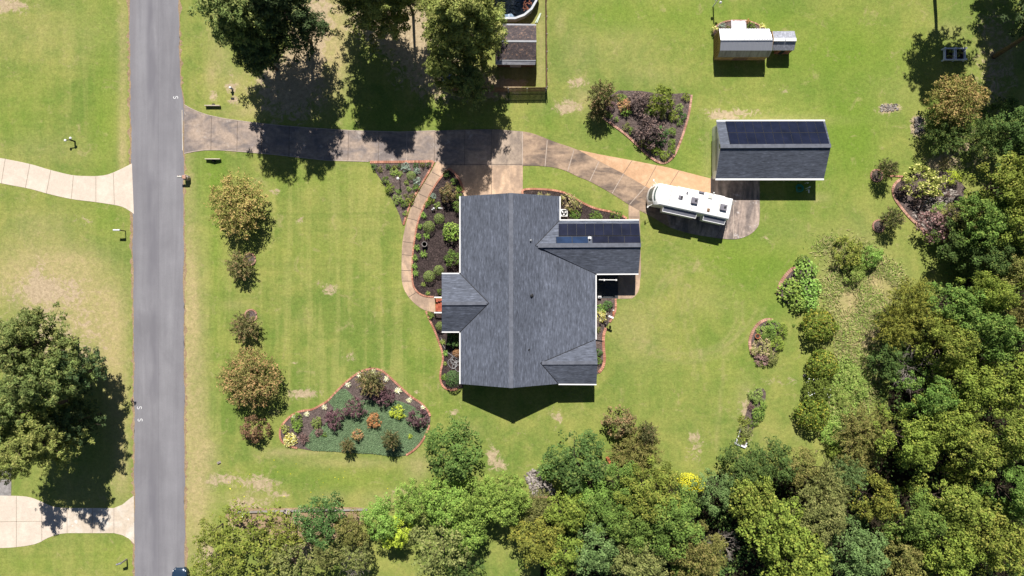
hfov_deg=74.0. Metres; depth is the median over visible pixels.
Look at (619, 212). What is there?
shrub
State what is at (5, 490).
neighbour path
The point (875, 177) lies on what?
mulch ring
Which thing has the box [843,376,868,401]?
shrub
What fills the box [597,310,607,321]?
shrub
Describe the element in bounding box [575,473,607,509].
broadleaf tree
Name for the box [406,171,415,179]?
clipped shrub
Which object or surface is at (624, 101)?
shrub
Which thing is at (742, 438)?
shrub
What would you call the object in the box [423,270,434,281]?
clipped shrub
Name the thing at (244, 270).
crepe myrtle
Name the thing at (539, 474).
shrub
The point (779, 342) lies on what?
shrub
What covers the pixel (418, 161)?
bed edging
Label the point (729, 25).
mulch bed
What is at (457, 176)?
bed edging
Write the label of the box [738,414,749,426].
shrub
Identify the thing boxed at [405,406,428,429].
shrub
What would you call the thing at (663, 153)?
shrub
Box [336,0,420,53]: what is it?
pine tree
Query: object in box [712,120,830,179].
detached garage
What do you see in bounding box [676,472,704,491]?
clipped shrub
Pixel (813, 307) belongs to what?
leafy plant
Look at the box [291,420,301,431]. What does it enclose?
shrub
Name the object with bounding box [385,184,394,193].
shrub
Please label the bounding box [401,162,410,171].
shrub
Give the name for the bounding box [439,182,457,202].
shrub
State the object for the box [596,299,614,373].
mulch bed
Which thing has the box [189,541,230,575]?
broadleaf tree
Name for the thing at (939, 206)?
shrub
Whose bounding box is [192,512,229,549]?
broadleaf tree
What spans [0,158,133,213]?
neighbour driveway
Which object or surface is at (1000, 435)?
broadleaf tree
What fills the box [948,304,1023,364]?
broadleaf tree
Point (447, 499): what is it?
broadleaf tree
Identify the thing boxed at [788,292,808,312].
leafy plant
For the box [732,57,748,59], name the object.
door
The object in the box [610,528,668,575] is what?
broadleaf tree
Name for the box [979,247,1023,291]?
broadleaf tree
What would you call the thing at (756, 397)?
shrub
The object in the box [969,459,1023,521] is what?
broadleaf tree
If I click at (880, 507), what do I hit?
broadleaf tree
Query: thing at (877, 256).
shrub
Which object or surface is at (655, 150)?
shrub
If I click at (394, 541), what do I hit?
broadleaf tree
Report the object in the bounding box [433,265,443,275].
clipped shrub
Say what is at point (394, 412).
shrub
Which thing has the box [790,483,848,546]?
broadleaf tree
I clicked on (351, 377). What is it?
bed edging
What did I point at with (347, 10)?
pine tree
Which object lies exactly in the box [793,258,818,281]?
leafy plant
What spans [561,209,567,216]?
air conditioner
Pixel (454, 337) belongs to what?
shrub
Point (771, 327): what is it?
shrub
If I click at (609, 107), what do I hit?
shrub
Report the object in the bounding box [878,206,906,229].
crepe myrtle
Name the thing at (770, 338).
shrub
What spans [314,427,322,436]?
shrub
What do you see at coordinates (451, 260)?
shrub
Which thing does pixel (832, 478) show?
feathery tree
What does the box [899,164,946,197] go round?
shrub
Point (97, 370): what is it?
pine tree
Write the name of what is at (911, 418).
woodland undergrowth
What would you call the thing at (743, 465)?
broadleaf tree
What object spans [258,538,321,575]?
broadleaf tree
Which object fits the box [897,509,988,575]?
broadleaf tree
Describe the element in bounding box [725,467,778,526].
broadleaf tree
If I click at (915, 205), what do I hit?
shrub
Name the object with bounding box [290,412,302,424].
shrub
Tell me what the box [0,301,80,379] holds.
pine tree
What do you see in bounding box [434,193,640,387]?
house
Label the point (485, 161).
driveway
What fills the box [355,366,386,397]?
crepe myrtle
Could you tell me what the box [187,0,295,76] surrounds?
pine tree
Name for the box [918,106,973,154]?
feathery tree
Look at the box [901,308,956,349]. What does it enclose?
broadleaf tree
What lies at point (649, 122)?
shrub
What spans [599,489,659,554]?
broadleaf tree
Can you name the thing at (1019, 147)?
broadleaf tree
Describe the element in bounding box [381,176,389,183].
shrub
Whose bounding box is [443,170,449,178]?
shrub
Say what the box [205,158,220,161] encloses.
culvert headwall
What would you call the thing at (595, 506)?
broadleaf tree
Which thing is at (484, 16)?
pine tree
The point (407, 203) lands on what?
shrub
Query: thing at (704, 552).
broadleaf tree
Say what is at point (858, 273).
shrub
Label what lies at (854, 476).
feathery tree
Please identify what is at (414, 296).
front walk
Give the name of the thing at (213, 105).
culvert headwall
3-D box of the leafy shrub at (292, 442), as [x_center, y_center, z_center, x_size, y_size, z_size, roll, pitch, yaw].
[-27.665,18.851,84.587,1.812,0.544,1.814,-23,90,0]
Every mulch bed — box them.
[281,370,429,456]
[370,162,431,224]
[411,170,463,296]
[427,312,463,388]
[523,190,624,218]
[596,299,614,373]
[599,90,689,162]
[713,21,762,36]
[736,388,765,445]
[751,320,786,360]
[777,256,814,308]
[893,170,964,234]
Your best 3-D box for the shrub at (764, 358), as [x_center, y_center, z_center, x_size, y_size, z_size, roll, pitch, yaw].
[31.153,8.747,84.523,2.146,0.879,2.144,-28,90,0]
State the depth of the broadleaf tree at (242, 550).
79.52 m
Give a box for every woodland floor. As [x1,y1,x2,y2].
[540,480,791,575]
[703,143,1023,575]
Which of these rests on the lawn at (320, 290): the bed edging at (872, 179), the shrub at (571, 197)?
the bed edging at (872, 179)
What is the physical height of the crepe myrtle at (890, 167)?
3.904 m
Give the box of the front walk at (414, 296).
[401,161,447,311]
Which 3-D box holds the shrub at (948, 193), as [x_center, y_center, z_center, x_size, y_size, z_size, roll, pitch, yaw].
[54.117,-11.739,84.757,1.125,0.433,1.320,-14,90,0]
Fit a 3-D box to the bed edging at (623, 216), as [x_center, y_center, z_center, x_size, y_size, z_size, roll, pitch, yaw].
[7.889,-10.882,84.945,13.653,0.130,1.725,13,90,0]
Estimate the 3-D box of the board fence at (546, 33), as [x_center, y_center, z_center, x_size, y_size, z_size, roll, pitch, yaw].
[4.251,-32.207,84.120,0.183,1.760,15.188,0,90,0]
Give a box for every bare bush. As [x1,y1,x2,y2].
[706,530,739,561]
[892,342,943,393]
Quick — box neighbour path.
[0,468,11,495]
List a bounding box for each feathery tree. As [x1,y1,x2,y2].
[522,489,558,527]
[605,424,664,478]
[796,457,853,511]
[829,454,868,492]
[830,399,900,465]
[834,444,876,482]
[870,303,925,351]
[885,275,938,321]
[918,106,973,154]
[964,115,1011,162]
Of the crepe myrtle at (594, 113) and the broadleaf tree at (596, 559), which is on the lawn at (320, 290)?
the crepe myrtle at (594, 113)
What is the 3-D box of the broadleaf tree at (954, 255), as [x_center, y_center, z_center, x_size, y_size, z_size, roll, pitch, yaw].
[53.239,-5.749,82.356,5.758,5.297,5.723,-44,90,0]
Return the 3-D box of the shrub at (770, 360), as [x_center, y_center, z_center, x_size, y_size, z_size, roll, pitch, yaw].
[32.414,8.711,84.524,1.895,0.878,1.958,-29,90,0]
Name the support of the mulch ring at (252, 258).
on the lawn at (320, 290)
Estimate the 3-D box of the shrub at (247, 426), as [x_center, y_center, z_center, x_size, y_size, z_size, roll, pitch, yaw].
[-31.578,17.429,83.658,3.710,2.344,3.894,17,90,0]
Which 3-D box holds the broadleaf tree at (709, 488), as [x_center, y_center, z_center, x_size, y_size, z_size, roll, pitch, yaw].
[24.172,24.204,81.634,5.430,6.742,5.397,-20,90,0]
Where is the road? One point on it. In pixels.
(157, 156)
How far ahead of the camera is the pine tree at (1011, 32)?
80.30 m
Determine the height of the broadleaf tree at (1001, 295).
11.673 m
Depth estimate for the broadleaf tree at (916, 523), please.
76.70 m
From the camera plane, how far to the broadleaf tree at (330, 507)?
80.54 m
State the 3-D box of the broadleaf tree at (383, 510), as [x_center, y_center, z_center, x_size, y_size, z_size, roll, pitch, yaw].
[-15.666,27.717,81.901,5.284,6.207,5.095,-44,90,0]
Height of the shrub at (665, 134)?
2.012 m
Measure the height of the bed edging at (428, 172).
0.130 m
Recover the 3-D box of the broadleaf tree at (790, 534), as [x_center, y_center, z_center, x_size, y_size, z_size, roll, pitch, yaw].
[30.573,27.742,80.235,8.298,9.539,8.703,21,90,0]
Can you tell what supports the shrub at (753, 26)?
on the mulch bed at (729, 25)
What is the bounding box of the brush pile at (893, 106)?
[880,103,898,111]
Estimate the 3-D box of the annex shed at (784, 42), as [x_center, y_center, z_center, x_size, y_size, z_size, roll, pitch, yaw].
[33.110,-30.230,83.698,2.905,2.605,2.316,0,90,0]
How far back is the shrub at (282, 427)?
84.62 m
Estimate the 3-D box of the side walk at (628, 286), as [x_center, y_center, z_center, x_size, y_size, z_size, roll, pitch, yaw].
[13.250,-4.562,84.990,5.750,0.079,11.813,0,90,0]
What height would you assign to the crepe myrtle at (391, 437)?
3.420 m
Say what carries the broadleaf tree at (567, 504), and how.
on the woodland floor at (749, 567)
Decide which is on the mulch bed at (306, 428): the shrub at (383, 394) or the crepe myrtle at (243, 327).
the shrub at (383, 394)
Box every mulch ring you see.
[247,255,255,263]
[248,310,256,320]
[872,170,881,180]
[874,221,883,230]
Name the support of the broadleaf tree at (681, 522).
on the woodland floor at (749, 567)
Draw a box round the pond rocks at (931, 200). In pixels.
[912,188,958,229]
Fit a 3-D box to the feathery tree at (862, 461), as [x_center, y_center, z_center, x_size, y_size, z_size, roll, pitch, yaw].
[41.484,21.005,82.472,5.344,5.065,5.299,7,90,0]
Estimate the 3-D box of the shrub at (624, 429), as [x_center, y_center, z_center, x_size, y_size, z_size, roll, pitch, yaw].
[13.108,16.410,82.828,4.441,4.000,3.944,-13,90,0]
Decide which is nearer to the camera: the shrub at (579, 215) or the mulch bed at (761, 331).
the shrub at (579, 215)
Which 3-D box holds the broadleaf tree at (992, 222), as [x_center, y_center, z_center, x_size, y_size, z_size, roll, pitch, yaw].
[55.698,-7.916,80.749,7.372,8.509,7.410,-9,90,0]
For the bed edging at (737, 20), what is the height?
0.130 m
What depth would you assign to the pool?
83.85 m
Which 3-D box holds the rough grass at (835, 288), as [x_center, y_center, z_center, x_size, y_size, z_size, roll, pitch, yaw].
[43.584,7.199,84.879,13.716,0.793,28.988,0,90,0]
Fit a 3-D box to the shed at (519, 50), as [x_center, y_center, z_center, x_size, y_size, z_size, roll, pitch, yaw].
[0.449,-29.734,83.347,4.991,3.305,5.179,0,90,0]
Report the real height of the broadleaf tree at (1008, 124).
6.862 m
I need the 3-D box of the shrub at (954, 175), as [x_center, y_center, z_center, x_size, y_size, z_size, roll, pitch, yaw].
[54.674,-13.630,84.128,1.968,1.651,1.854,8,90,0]
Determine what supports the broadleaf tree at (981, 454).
on the woodland floor at (896, 475)
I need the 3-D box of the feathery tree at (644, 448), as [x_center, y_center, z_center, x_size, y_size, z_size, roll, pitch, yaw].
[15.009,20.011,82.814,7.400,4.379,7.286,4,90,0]
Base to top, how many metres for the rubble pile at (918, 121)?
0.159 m
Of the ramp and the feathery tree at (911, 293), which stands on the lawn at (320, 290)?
the feathery tree at (911, 293)
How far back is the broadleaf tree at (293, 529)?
80.43 m
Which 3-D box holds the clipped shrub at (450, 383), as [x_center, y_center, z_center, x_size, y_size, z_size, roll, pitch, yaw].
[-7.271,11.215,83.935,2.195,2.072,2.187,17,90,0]
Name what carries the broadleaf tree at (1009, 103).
on the lawn at (320, 290)
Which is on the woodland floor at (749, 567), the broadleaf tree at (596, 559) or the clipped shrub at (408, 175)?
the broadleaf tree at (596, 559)
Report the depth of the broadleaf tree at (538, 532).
79.07 m
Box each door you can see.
[712,125,716,135]
[712,138,717,171]
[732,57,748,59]
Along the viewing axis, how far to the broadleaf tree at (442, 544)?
78.99 m
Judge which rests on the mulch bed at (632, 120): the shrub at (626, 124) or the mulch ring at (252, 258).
the shrub at (626, 124)
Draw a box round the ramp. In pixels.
[731,20,745,28]
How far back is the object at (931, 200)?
84.89 m
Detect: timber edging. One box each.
[238,510,283,512]
[291,509,367,511]
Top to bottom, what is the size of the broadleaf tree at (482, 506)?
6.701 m
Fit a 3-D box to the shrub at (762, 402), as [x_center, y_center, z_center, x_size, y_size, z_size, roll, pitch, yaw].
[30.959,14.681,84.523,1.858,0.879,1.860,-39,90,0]
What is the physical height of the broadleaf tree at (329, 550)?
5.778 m
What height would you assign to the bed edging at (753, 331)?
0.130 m
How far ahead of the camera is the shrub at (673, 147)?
84.39 m
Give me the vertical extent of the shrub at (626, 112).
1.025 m
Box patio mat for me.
[597,275,617,297]
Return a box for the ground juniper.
[305,389,427,456]
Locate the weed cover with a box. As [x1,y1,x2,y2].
[818,350,874,454]
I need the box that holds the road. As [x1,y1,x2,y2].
[129,0,184,575]
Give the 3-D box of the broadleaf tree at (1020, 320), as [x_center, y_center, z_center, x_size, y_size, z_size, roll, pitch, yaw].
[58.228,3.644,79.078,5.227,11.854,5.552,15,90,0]
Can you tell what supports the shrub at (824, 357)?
on the lawn at (320, 290)
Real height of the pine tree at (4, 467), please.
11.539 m
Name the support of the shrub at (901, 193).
on the mulch bed at (905, 201)
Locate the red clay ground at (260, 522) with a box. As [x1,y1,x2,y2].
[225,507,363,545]
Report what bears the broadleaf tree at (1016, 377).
on the woodland floor at (896, 475)
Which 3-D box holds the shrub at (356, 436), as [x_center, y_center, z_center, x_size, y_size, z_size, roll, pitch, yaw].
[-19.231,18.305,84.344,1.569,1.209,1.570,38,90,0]
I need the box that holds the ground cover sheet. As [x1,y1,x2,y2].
[305,389,427,456]
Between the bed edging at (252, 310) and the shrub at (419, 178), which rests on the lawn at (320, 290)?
the bed edging at (252, 310)
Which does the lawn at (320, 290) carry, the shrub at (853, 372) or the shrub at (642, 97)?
the shrub at (853, 372)
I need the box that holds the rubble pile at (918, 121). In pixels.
[914,116,923,133]
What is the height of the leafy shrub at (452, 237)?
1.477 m
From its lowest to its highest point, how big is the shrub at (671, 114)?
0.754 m
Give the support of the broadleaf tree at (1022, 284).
on the woodland floor at (896, 475)
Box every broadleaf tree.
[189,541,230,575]
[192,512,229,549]
[212,497,295,575]
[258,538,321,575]
[266,510,308,554]
[292,491,346,552]
[307,528,347,570]
[332,508,371,546]
[338,535,374,572]
[340,544,369,575]
[359,491,402,542]
[378,514,414,549]
[393,478,432,523]
[407,514,471,575]
[422,477,469,525]
[423,415,483,482]
[441,504,488,555]
[444,546,486,575]
[448,474,498,534]
[483,470,531,527]
[507,507,565,568]
[532,523,584,575]
[538,428,611,494]
[542,485,591,532]
[571,519,619,575]
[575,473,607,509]
[579,486,624,535]
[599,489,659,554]
[602,455,641,501]
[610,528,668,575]
[613,454,681,523]
[633,481,704,561]
[666,553,705,575]
[668,518,728,575]
[691,468,737,517]
[717,439,774,489]
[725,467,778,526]
[732,490,811,561]
[748,435,799,486]
[756,514,833,575]
[774,445,820,488]
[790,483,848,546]
[823,515,890,575]
[846,472,904,521]
[864,525,927,575]
[866,337,916,383]
[866,403,947,475]
[873,481,949,550]
[889,368,960,421]
[891,392,983,453]
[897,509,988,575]
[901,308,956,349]
[901,467,994,542]
[906,317,981,376]
[917,281,986,331]
[923,351,1003,414]
[927,214,984,263]
[934,411,1012,485]
[941,196,985,243]
[942,490,1023,575]
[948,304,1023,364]
[949,190,1020,251]
[949,270,1021,318]
[950,342,1023,409]
[954,233,1023,283]
[958,151,1023,215]
[959,396,1023,465]
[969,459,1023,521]
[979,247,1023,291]
[980,105,1023,157]
[980,195,1023,254]
[982,95,1023,137]
[983,298,1023,343]
[989,518,1023,575]
[993,425,1023,471]
[994,138,1023,196]
[996,254,1023,307]
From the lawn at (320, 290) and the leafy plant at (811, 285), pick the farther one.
the lawn at (320, 290)
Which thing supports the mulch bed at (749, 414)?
on the lawn at (320, 290)
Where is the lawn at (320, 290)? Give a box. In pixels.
[0,0,1023,575]
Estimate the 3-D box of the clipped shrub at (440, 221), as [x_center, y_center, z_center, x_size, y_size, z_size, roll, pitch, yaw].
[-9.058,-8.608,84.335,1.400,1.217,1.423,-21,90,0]
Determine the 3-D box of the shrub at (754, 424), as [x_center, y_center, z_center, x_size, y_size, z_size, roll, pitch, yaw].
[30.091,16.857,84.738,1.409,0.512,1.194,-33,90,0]
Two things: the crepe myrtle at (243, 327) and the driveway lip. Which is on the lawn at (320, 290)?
the crepe myrtle at (243, 327)
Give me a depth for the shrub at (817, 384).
83.19 m
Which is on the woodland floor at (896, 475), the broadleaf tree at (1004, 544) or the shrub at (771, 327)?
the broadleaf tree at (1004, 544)
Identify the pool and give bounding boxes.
[490,0,536,21]
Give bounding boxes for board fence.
[451,87,546,92]
[545,0,547,90]
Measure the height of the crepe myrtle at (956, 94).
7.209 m
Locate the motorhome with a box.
[646,179,734,224]
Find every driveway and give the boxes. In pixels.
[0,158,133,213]
[0,496,133,547]
[184,104,759,238]
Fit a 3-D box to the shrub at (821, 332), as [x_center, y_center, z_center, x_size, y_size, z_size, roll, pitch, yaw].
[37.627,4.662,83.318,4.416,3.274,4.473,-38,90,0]
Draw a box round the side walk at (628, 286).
[597,205,640,298]
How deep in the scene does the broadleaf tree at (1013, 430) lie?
74.97 m
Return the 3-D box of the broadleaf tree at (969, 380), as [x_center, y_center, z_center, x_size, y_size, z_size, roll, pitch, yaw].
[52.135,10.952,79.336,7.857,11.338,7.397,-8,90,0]
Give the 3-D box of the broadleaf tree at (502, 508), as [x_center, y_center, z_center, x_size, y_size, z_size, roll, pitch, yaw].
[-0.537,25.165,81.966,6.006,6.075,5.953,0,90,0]
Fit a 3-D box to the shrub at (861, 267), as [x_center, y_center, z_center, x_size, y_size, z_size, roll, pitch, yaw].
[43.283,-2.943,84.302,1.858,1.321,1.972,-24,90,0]
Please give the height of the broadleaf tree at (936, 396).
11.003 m
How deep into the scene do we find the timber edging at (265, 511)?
84.76 m
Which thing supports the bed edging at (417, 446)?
on the lawn at (320, 290)
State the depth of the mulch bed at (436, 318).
84.95 m
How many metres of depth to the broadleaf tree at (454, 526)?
80.11 m
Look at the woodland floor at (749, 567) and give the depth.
84.98 m
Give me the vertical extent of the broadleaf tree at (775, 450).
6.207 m
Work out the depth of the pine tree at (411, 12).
77.94 m
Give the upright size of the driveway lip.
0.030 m
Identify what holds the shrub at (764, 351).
on the mulch bed at (761, 331)
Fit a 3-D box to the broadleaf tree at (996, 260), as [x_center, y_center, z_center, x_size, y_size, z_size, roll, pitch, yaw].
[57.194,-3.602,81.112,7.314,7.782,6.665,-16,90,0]
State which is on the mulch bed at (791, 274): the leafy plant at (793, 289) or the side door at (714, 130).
the leafy plant at (793, 289)
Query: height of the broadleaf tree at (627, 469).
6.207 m
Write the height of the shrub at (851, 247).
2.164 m
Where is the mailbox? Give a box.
[177,175,190,180]
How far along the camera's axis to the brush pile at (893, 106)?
84.92 m
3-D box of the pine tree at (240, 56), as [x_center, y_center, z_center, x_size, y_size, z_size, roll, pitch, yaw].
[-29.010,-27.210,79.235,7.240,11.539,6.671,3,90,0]
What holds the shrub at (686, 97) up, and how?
on the mulch bed at (632, 120)
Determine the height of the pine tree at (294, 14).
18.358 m
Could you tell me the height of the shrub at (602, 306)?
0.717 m
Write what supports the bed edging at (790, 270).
on the lawn at (320, 290)
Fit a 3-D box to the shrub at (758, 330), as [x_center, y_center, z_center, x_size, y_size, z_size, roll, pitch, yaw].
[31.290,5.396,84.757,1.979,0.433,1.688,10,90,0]
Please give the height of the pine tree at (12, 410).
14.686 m
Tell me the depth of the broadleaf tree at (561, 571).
79.46 m
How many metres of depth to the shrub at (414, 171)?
84.59 m
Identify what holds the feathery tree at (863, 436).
on the lawn at (320, 290)
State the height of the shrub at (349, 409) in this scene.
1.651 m
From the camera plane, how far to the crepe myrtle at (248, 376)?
81.80 m
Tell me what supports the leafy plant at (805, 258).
on the mulch bed at (791, 274)
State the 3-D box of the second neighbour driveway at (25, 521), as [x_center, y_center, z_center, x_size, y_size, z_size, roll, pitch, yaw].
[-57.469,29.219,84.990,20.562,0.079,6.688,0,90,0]
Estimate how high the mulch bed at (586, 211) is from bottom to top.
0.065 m
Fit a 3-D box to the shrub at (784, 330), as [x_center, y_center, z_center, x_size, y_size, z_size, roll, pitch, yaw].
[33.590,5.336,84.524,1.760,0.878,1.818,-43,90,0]
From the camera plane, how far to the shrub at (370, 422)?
84.20 m
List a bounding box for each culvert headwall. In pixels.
[204,103,220,106]
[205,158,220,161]
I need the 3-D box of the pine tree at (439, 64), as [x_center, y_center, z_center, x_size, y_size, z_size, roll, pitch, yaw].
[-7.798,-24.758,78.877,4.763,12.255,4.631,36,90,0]
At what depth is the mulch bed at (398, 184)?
84.95 m
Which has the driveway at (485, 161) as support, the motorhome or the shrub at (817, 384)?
the motorhome
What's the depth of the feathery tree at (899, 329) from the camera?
80.58 m
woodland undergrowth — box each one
[543,483,765,575]
[723,173,1023,575]
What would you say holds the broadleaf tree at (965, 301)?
on the lawn at (320, 290)
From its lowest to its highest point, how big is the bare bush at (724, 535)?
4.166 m
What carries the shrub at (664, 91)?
on the mulch bed at (632, 120)
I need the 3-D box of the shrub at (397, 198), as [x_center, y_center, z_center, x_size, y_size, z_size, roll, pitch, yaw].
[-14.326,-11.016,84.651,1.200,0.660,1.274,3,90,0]
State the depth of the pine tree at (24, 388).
73.06 m
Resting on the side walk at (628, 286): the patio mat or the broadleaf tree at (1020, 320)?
the patio mat
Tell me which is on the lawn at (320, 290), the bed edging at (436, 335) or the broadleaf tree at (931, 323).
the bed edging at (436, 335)
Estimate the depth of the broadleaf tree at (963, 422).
75.60 m
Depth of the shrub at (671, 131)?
84.50 m
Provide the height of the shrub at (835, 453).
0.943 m
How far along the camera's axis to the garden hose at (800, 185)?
84.80 m
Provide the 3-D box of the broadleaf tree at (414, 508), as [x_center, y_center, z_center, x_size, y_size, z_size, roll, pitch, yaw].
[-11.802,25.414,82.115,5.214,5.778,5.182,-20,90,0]
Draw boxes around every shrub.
[239,414,271,443]
[280,424,289,433]
[283,432,297,446]
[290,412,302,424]
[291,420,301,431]
[297,432,310,443]
[310,417,321,428]
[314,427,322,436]
[321,408,344,430]
[342,396,367,417]
[351,428,363,440]
[366,412,381,427]
[373,386,394,407]
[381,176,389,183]
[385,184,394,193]
[389,166,397,176]
[389,404,405,419]
[393,194,401,203]
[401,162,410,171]
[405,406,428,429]
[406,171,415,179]
[406,197,414,205]
[413,167,420,173]
[413,177,420,185]
[423,221,434,231]
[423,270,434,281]
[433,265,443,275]
[434,213,444,223]
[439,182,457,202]
[442,222,458,241]
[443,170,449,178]
[443,249,458,266]
[445,370,458,386]
[446,333,458,347]
[452,200,458,212]
[534,460,554,481]
[561,193,581,213]
[569,210,580,218]
[589,210,602,218]
[597,304,605,312]
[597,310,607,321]
[600,404,636,438]
[602,300,613,310]
[605,102,614,113]
[610,209,621,218]
[616,98,633,111]
[617,93,626,102]
[620,107,631,116]
[622,123,629,131]
[626,92,652,114]
[631,111,665,149]
[647,96,666,116]
[648,83,675,113]
[648,125,668,146]
[651,146,660,155]
[659,150,669,160]
[667,145,675,153]
[668,110,678,121]
[668,127,675,135]
[675,103,682,112]
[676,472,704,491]
[681,92,689,100]
[718,22,725,28]
[737,422,753,439]
[737,433,748,444]
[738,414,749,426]
[747,22,755,28]
[747,388,764,402]
[748,418,759,427]
[750,337,774,357]
[752,399,767,411]
[754,351,767,366]
[756,325,768,337]
[762,330,775,341]
[764,319,780,335]
[767,333,784,350]
[768,351,778,366]
[776,322,788,336]
[791,398,829,431]
[798,307,839,342]
[802,375,833,403]
[806,347,839,381]
[818,422,841,446]
[824,445,841,457]
[831,383,852,407]
[832,236,862,268]
[833,364,860,389]
[842,264,865,284]
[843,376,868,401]
[853,260,869,271]
[860,245,883,267]
[893,183,905,197]
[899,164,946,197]
[910,198,924,210]
[915,207,951,244]
[931,201,945,215]
[938,155,951,169]
[942,189,950,197]
[946,170,961,185]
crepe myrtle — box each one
[203,167,268,240]
[215,345,283,411]
[224,250,254,280]
[227,310,262,344]
[340,438,355,453]
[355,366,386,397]
[380,430,401,450]
[585,78,618,112]
[586,100,608,122]
[634,421,658,445]
[872,157,899,180]
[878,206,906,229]
[923,72,991,131]
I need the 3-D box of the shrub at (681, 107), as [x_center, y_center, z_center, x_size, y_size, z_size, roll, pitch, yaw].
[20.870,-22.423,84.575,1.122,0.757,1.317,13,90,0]
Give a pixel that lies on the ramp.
(738, 24)
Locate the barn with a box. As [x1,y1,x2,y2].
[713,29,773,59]
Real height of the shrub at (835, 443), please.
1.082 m
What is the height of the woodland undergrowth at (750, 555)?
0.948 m
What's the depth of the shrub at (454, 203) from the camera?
84.00 m
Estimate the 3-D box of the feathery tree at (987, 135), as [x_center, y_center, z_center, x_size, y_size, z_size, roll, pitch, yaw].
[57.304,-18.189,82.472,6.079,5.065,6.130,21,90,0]
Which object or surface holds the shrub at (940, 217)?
on the mulch bed at (905, 201)
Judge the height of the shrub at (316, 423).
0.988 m
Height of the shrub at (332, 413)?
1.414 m
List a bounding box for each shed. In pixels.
[495,24,536,66]
[772,31,796,53]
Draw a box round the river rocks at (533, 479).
[524,469,555,496]
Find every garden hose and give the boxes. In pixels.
[441,339,458,371]
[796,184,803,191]
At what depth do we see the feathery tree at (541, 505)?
82.05 m
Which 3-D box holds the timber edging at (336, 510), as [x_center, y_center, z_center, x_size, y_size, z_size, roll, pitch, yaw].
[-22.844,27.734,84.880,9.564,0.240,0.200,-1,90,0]
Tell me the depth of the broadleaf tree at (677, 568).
80.06 m
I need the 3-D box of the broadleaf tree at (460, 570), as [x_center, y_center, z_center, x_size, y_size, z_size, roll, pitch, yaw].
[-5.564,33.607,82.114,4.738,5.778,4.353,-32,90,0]
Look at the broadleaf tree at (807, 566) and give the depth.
76.71 m
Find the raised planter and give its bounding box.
[941,47,966,61]
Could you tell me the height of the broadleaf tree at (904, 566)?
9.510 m
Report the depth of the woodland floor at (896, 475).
84.99 m
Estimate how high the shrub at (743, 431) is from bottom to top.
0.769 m
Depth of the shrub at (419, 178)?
84.64 m
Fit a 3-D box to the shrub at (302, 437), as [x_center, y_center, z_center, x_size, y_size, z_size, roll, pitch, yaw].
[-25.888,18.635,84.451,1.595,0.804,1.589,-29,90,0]
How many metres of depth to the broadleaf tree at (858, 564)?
77.52 m
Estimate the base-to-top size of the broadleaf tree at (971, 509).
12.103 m
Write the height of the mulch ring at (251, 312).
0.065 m
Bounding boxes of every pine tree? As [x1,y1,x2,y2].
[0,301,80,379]
[0,349,96,412]
[0,382,72,445]
[0,415,94,476]
[0,451,36,485]
[47,392,106,446]
[48,346,107,395]
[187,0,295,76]
[225,25,292,78]
[238,0,344,63]
[329,0,376,19]
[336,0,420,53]
[386,0,426,15]
[417,0,506,77]
[421,43,462,95]
[448,58,497,111]
[460,0,508,57]
[991,0,1023,58]
[1008,0,1023,37]
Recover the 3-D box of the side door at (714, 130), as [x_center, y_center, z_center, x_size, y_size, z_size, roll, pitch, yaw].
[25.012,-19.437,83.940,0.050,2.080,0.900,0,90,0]
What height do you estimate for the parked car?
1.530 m
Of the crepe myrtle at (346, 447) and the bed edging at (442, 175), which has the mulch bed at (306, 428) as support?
the crepe myrtle at (346, 447)
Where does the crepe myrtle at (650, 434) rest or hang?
on the lawn at (320, 290)
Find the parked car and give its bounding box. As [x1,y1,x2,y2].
[172,567,189,575]
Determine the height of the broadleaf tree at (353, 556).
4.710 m
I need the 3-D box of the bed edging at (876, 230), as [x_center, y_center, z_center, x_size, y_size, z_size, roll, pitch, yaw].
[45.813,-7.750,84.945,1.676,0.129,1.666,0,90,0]
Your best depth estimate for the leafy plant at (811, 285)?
83.81 m
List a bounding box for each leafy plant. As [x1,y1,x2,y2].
[752,407,765,420]
[776,277,802,302]
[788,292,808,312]
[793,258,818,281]
[796,254,809,266]
[798,278,821,298]
[799,293,818,312]
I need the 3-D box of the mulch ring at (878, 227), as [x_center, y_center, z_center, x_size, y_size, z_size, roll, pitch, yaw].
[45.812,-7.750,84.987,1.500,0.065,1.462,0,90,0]
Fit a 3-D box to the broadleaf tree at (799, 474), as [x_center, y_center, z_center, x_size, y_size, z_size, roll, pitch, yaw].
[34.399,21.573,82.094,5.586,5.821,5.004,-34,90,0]
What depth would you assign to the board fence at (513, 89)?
84.08 m
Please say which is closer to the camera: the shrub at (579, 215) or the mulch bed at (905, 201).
the shrub at (579, 215)
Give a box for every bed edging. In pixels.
[243,253,255,265]
[244,309,257,320]
[279,368,430,448]
[370,160,432,162]
[403,161,434,224]
[406,425,429,455]
[411,168,448,297]
[425,311,457,390]
[448,168,463,191]
[521,188,626,218]
[598,327,606,372]
[603,95,692,163]
[609,299,616,322]
[714,19,764,28]
[748,318,772,354]
[776,267,795,294]
[870,169,882,181]
[872,219,885,232]
[891,177,926,233]
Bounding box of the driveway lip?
[182,110,182,149]
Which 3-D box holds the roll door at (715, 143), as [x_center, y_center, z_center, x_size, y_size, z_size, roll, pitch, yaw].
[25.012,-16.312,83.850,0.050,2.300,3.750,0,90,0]

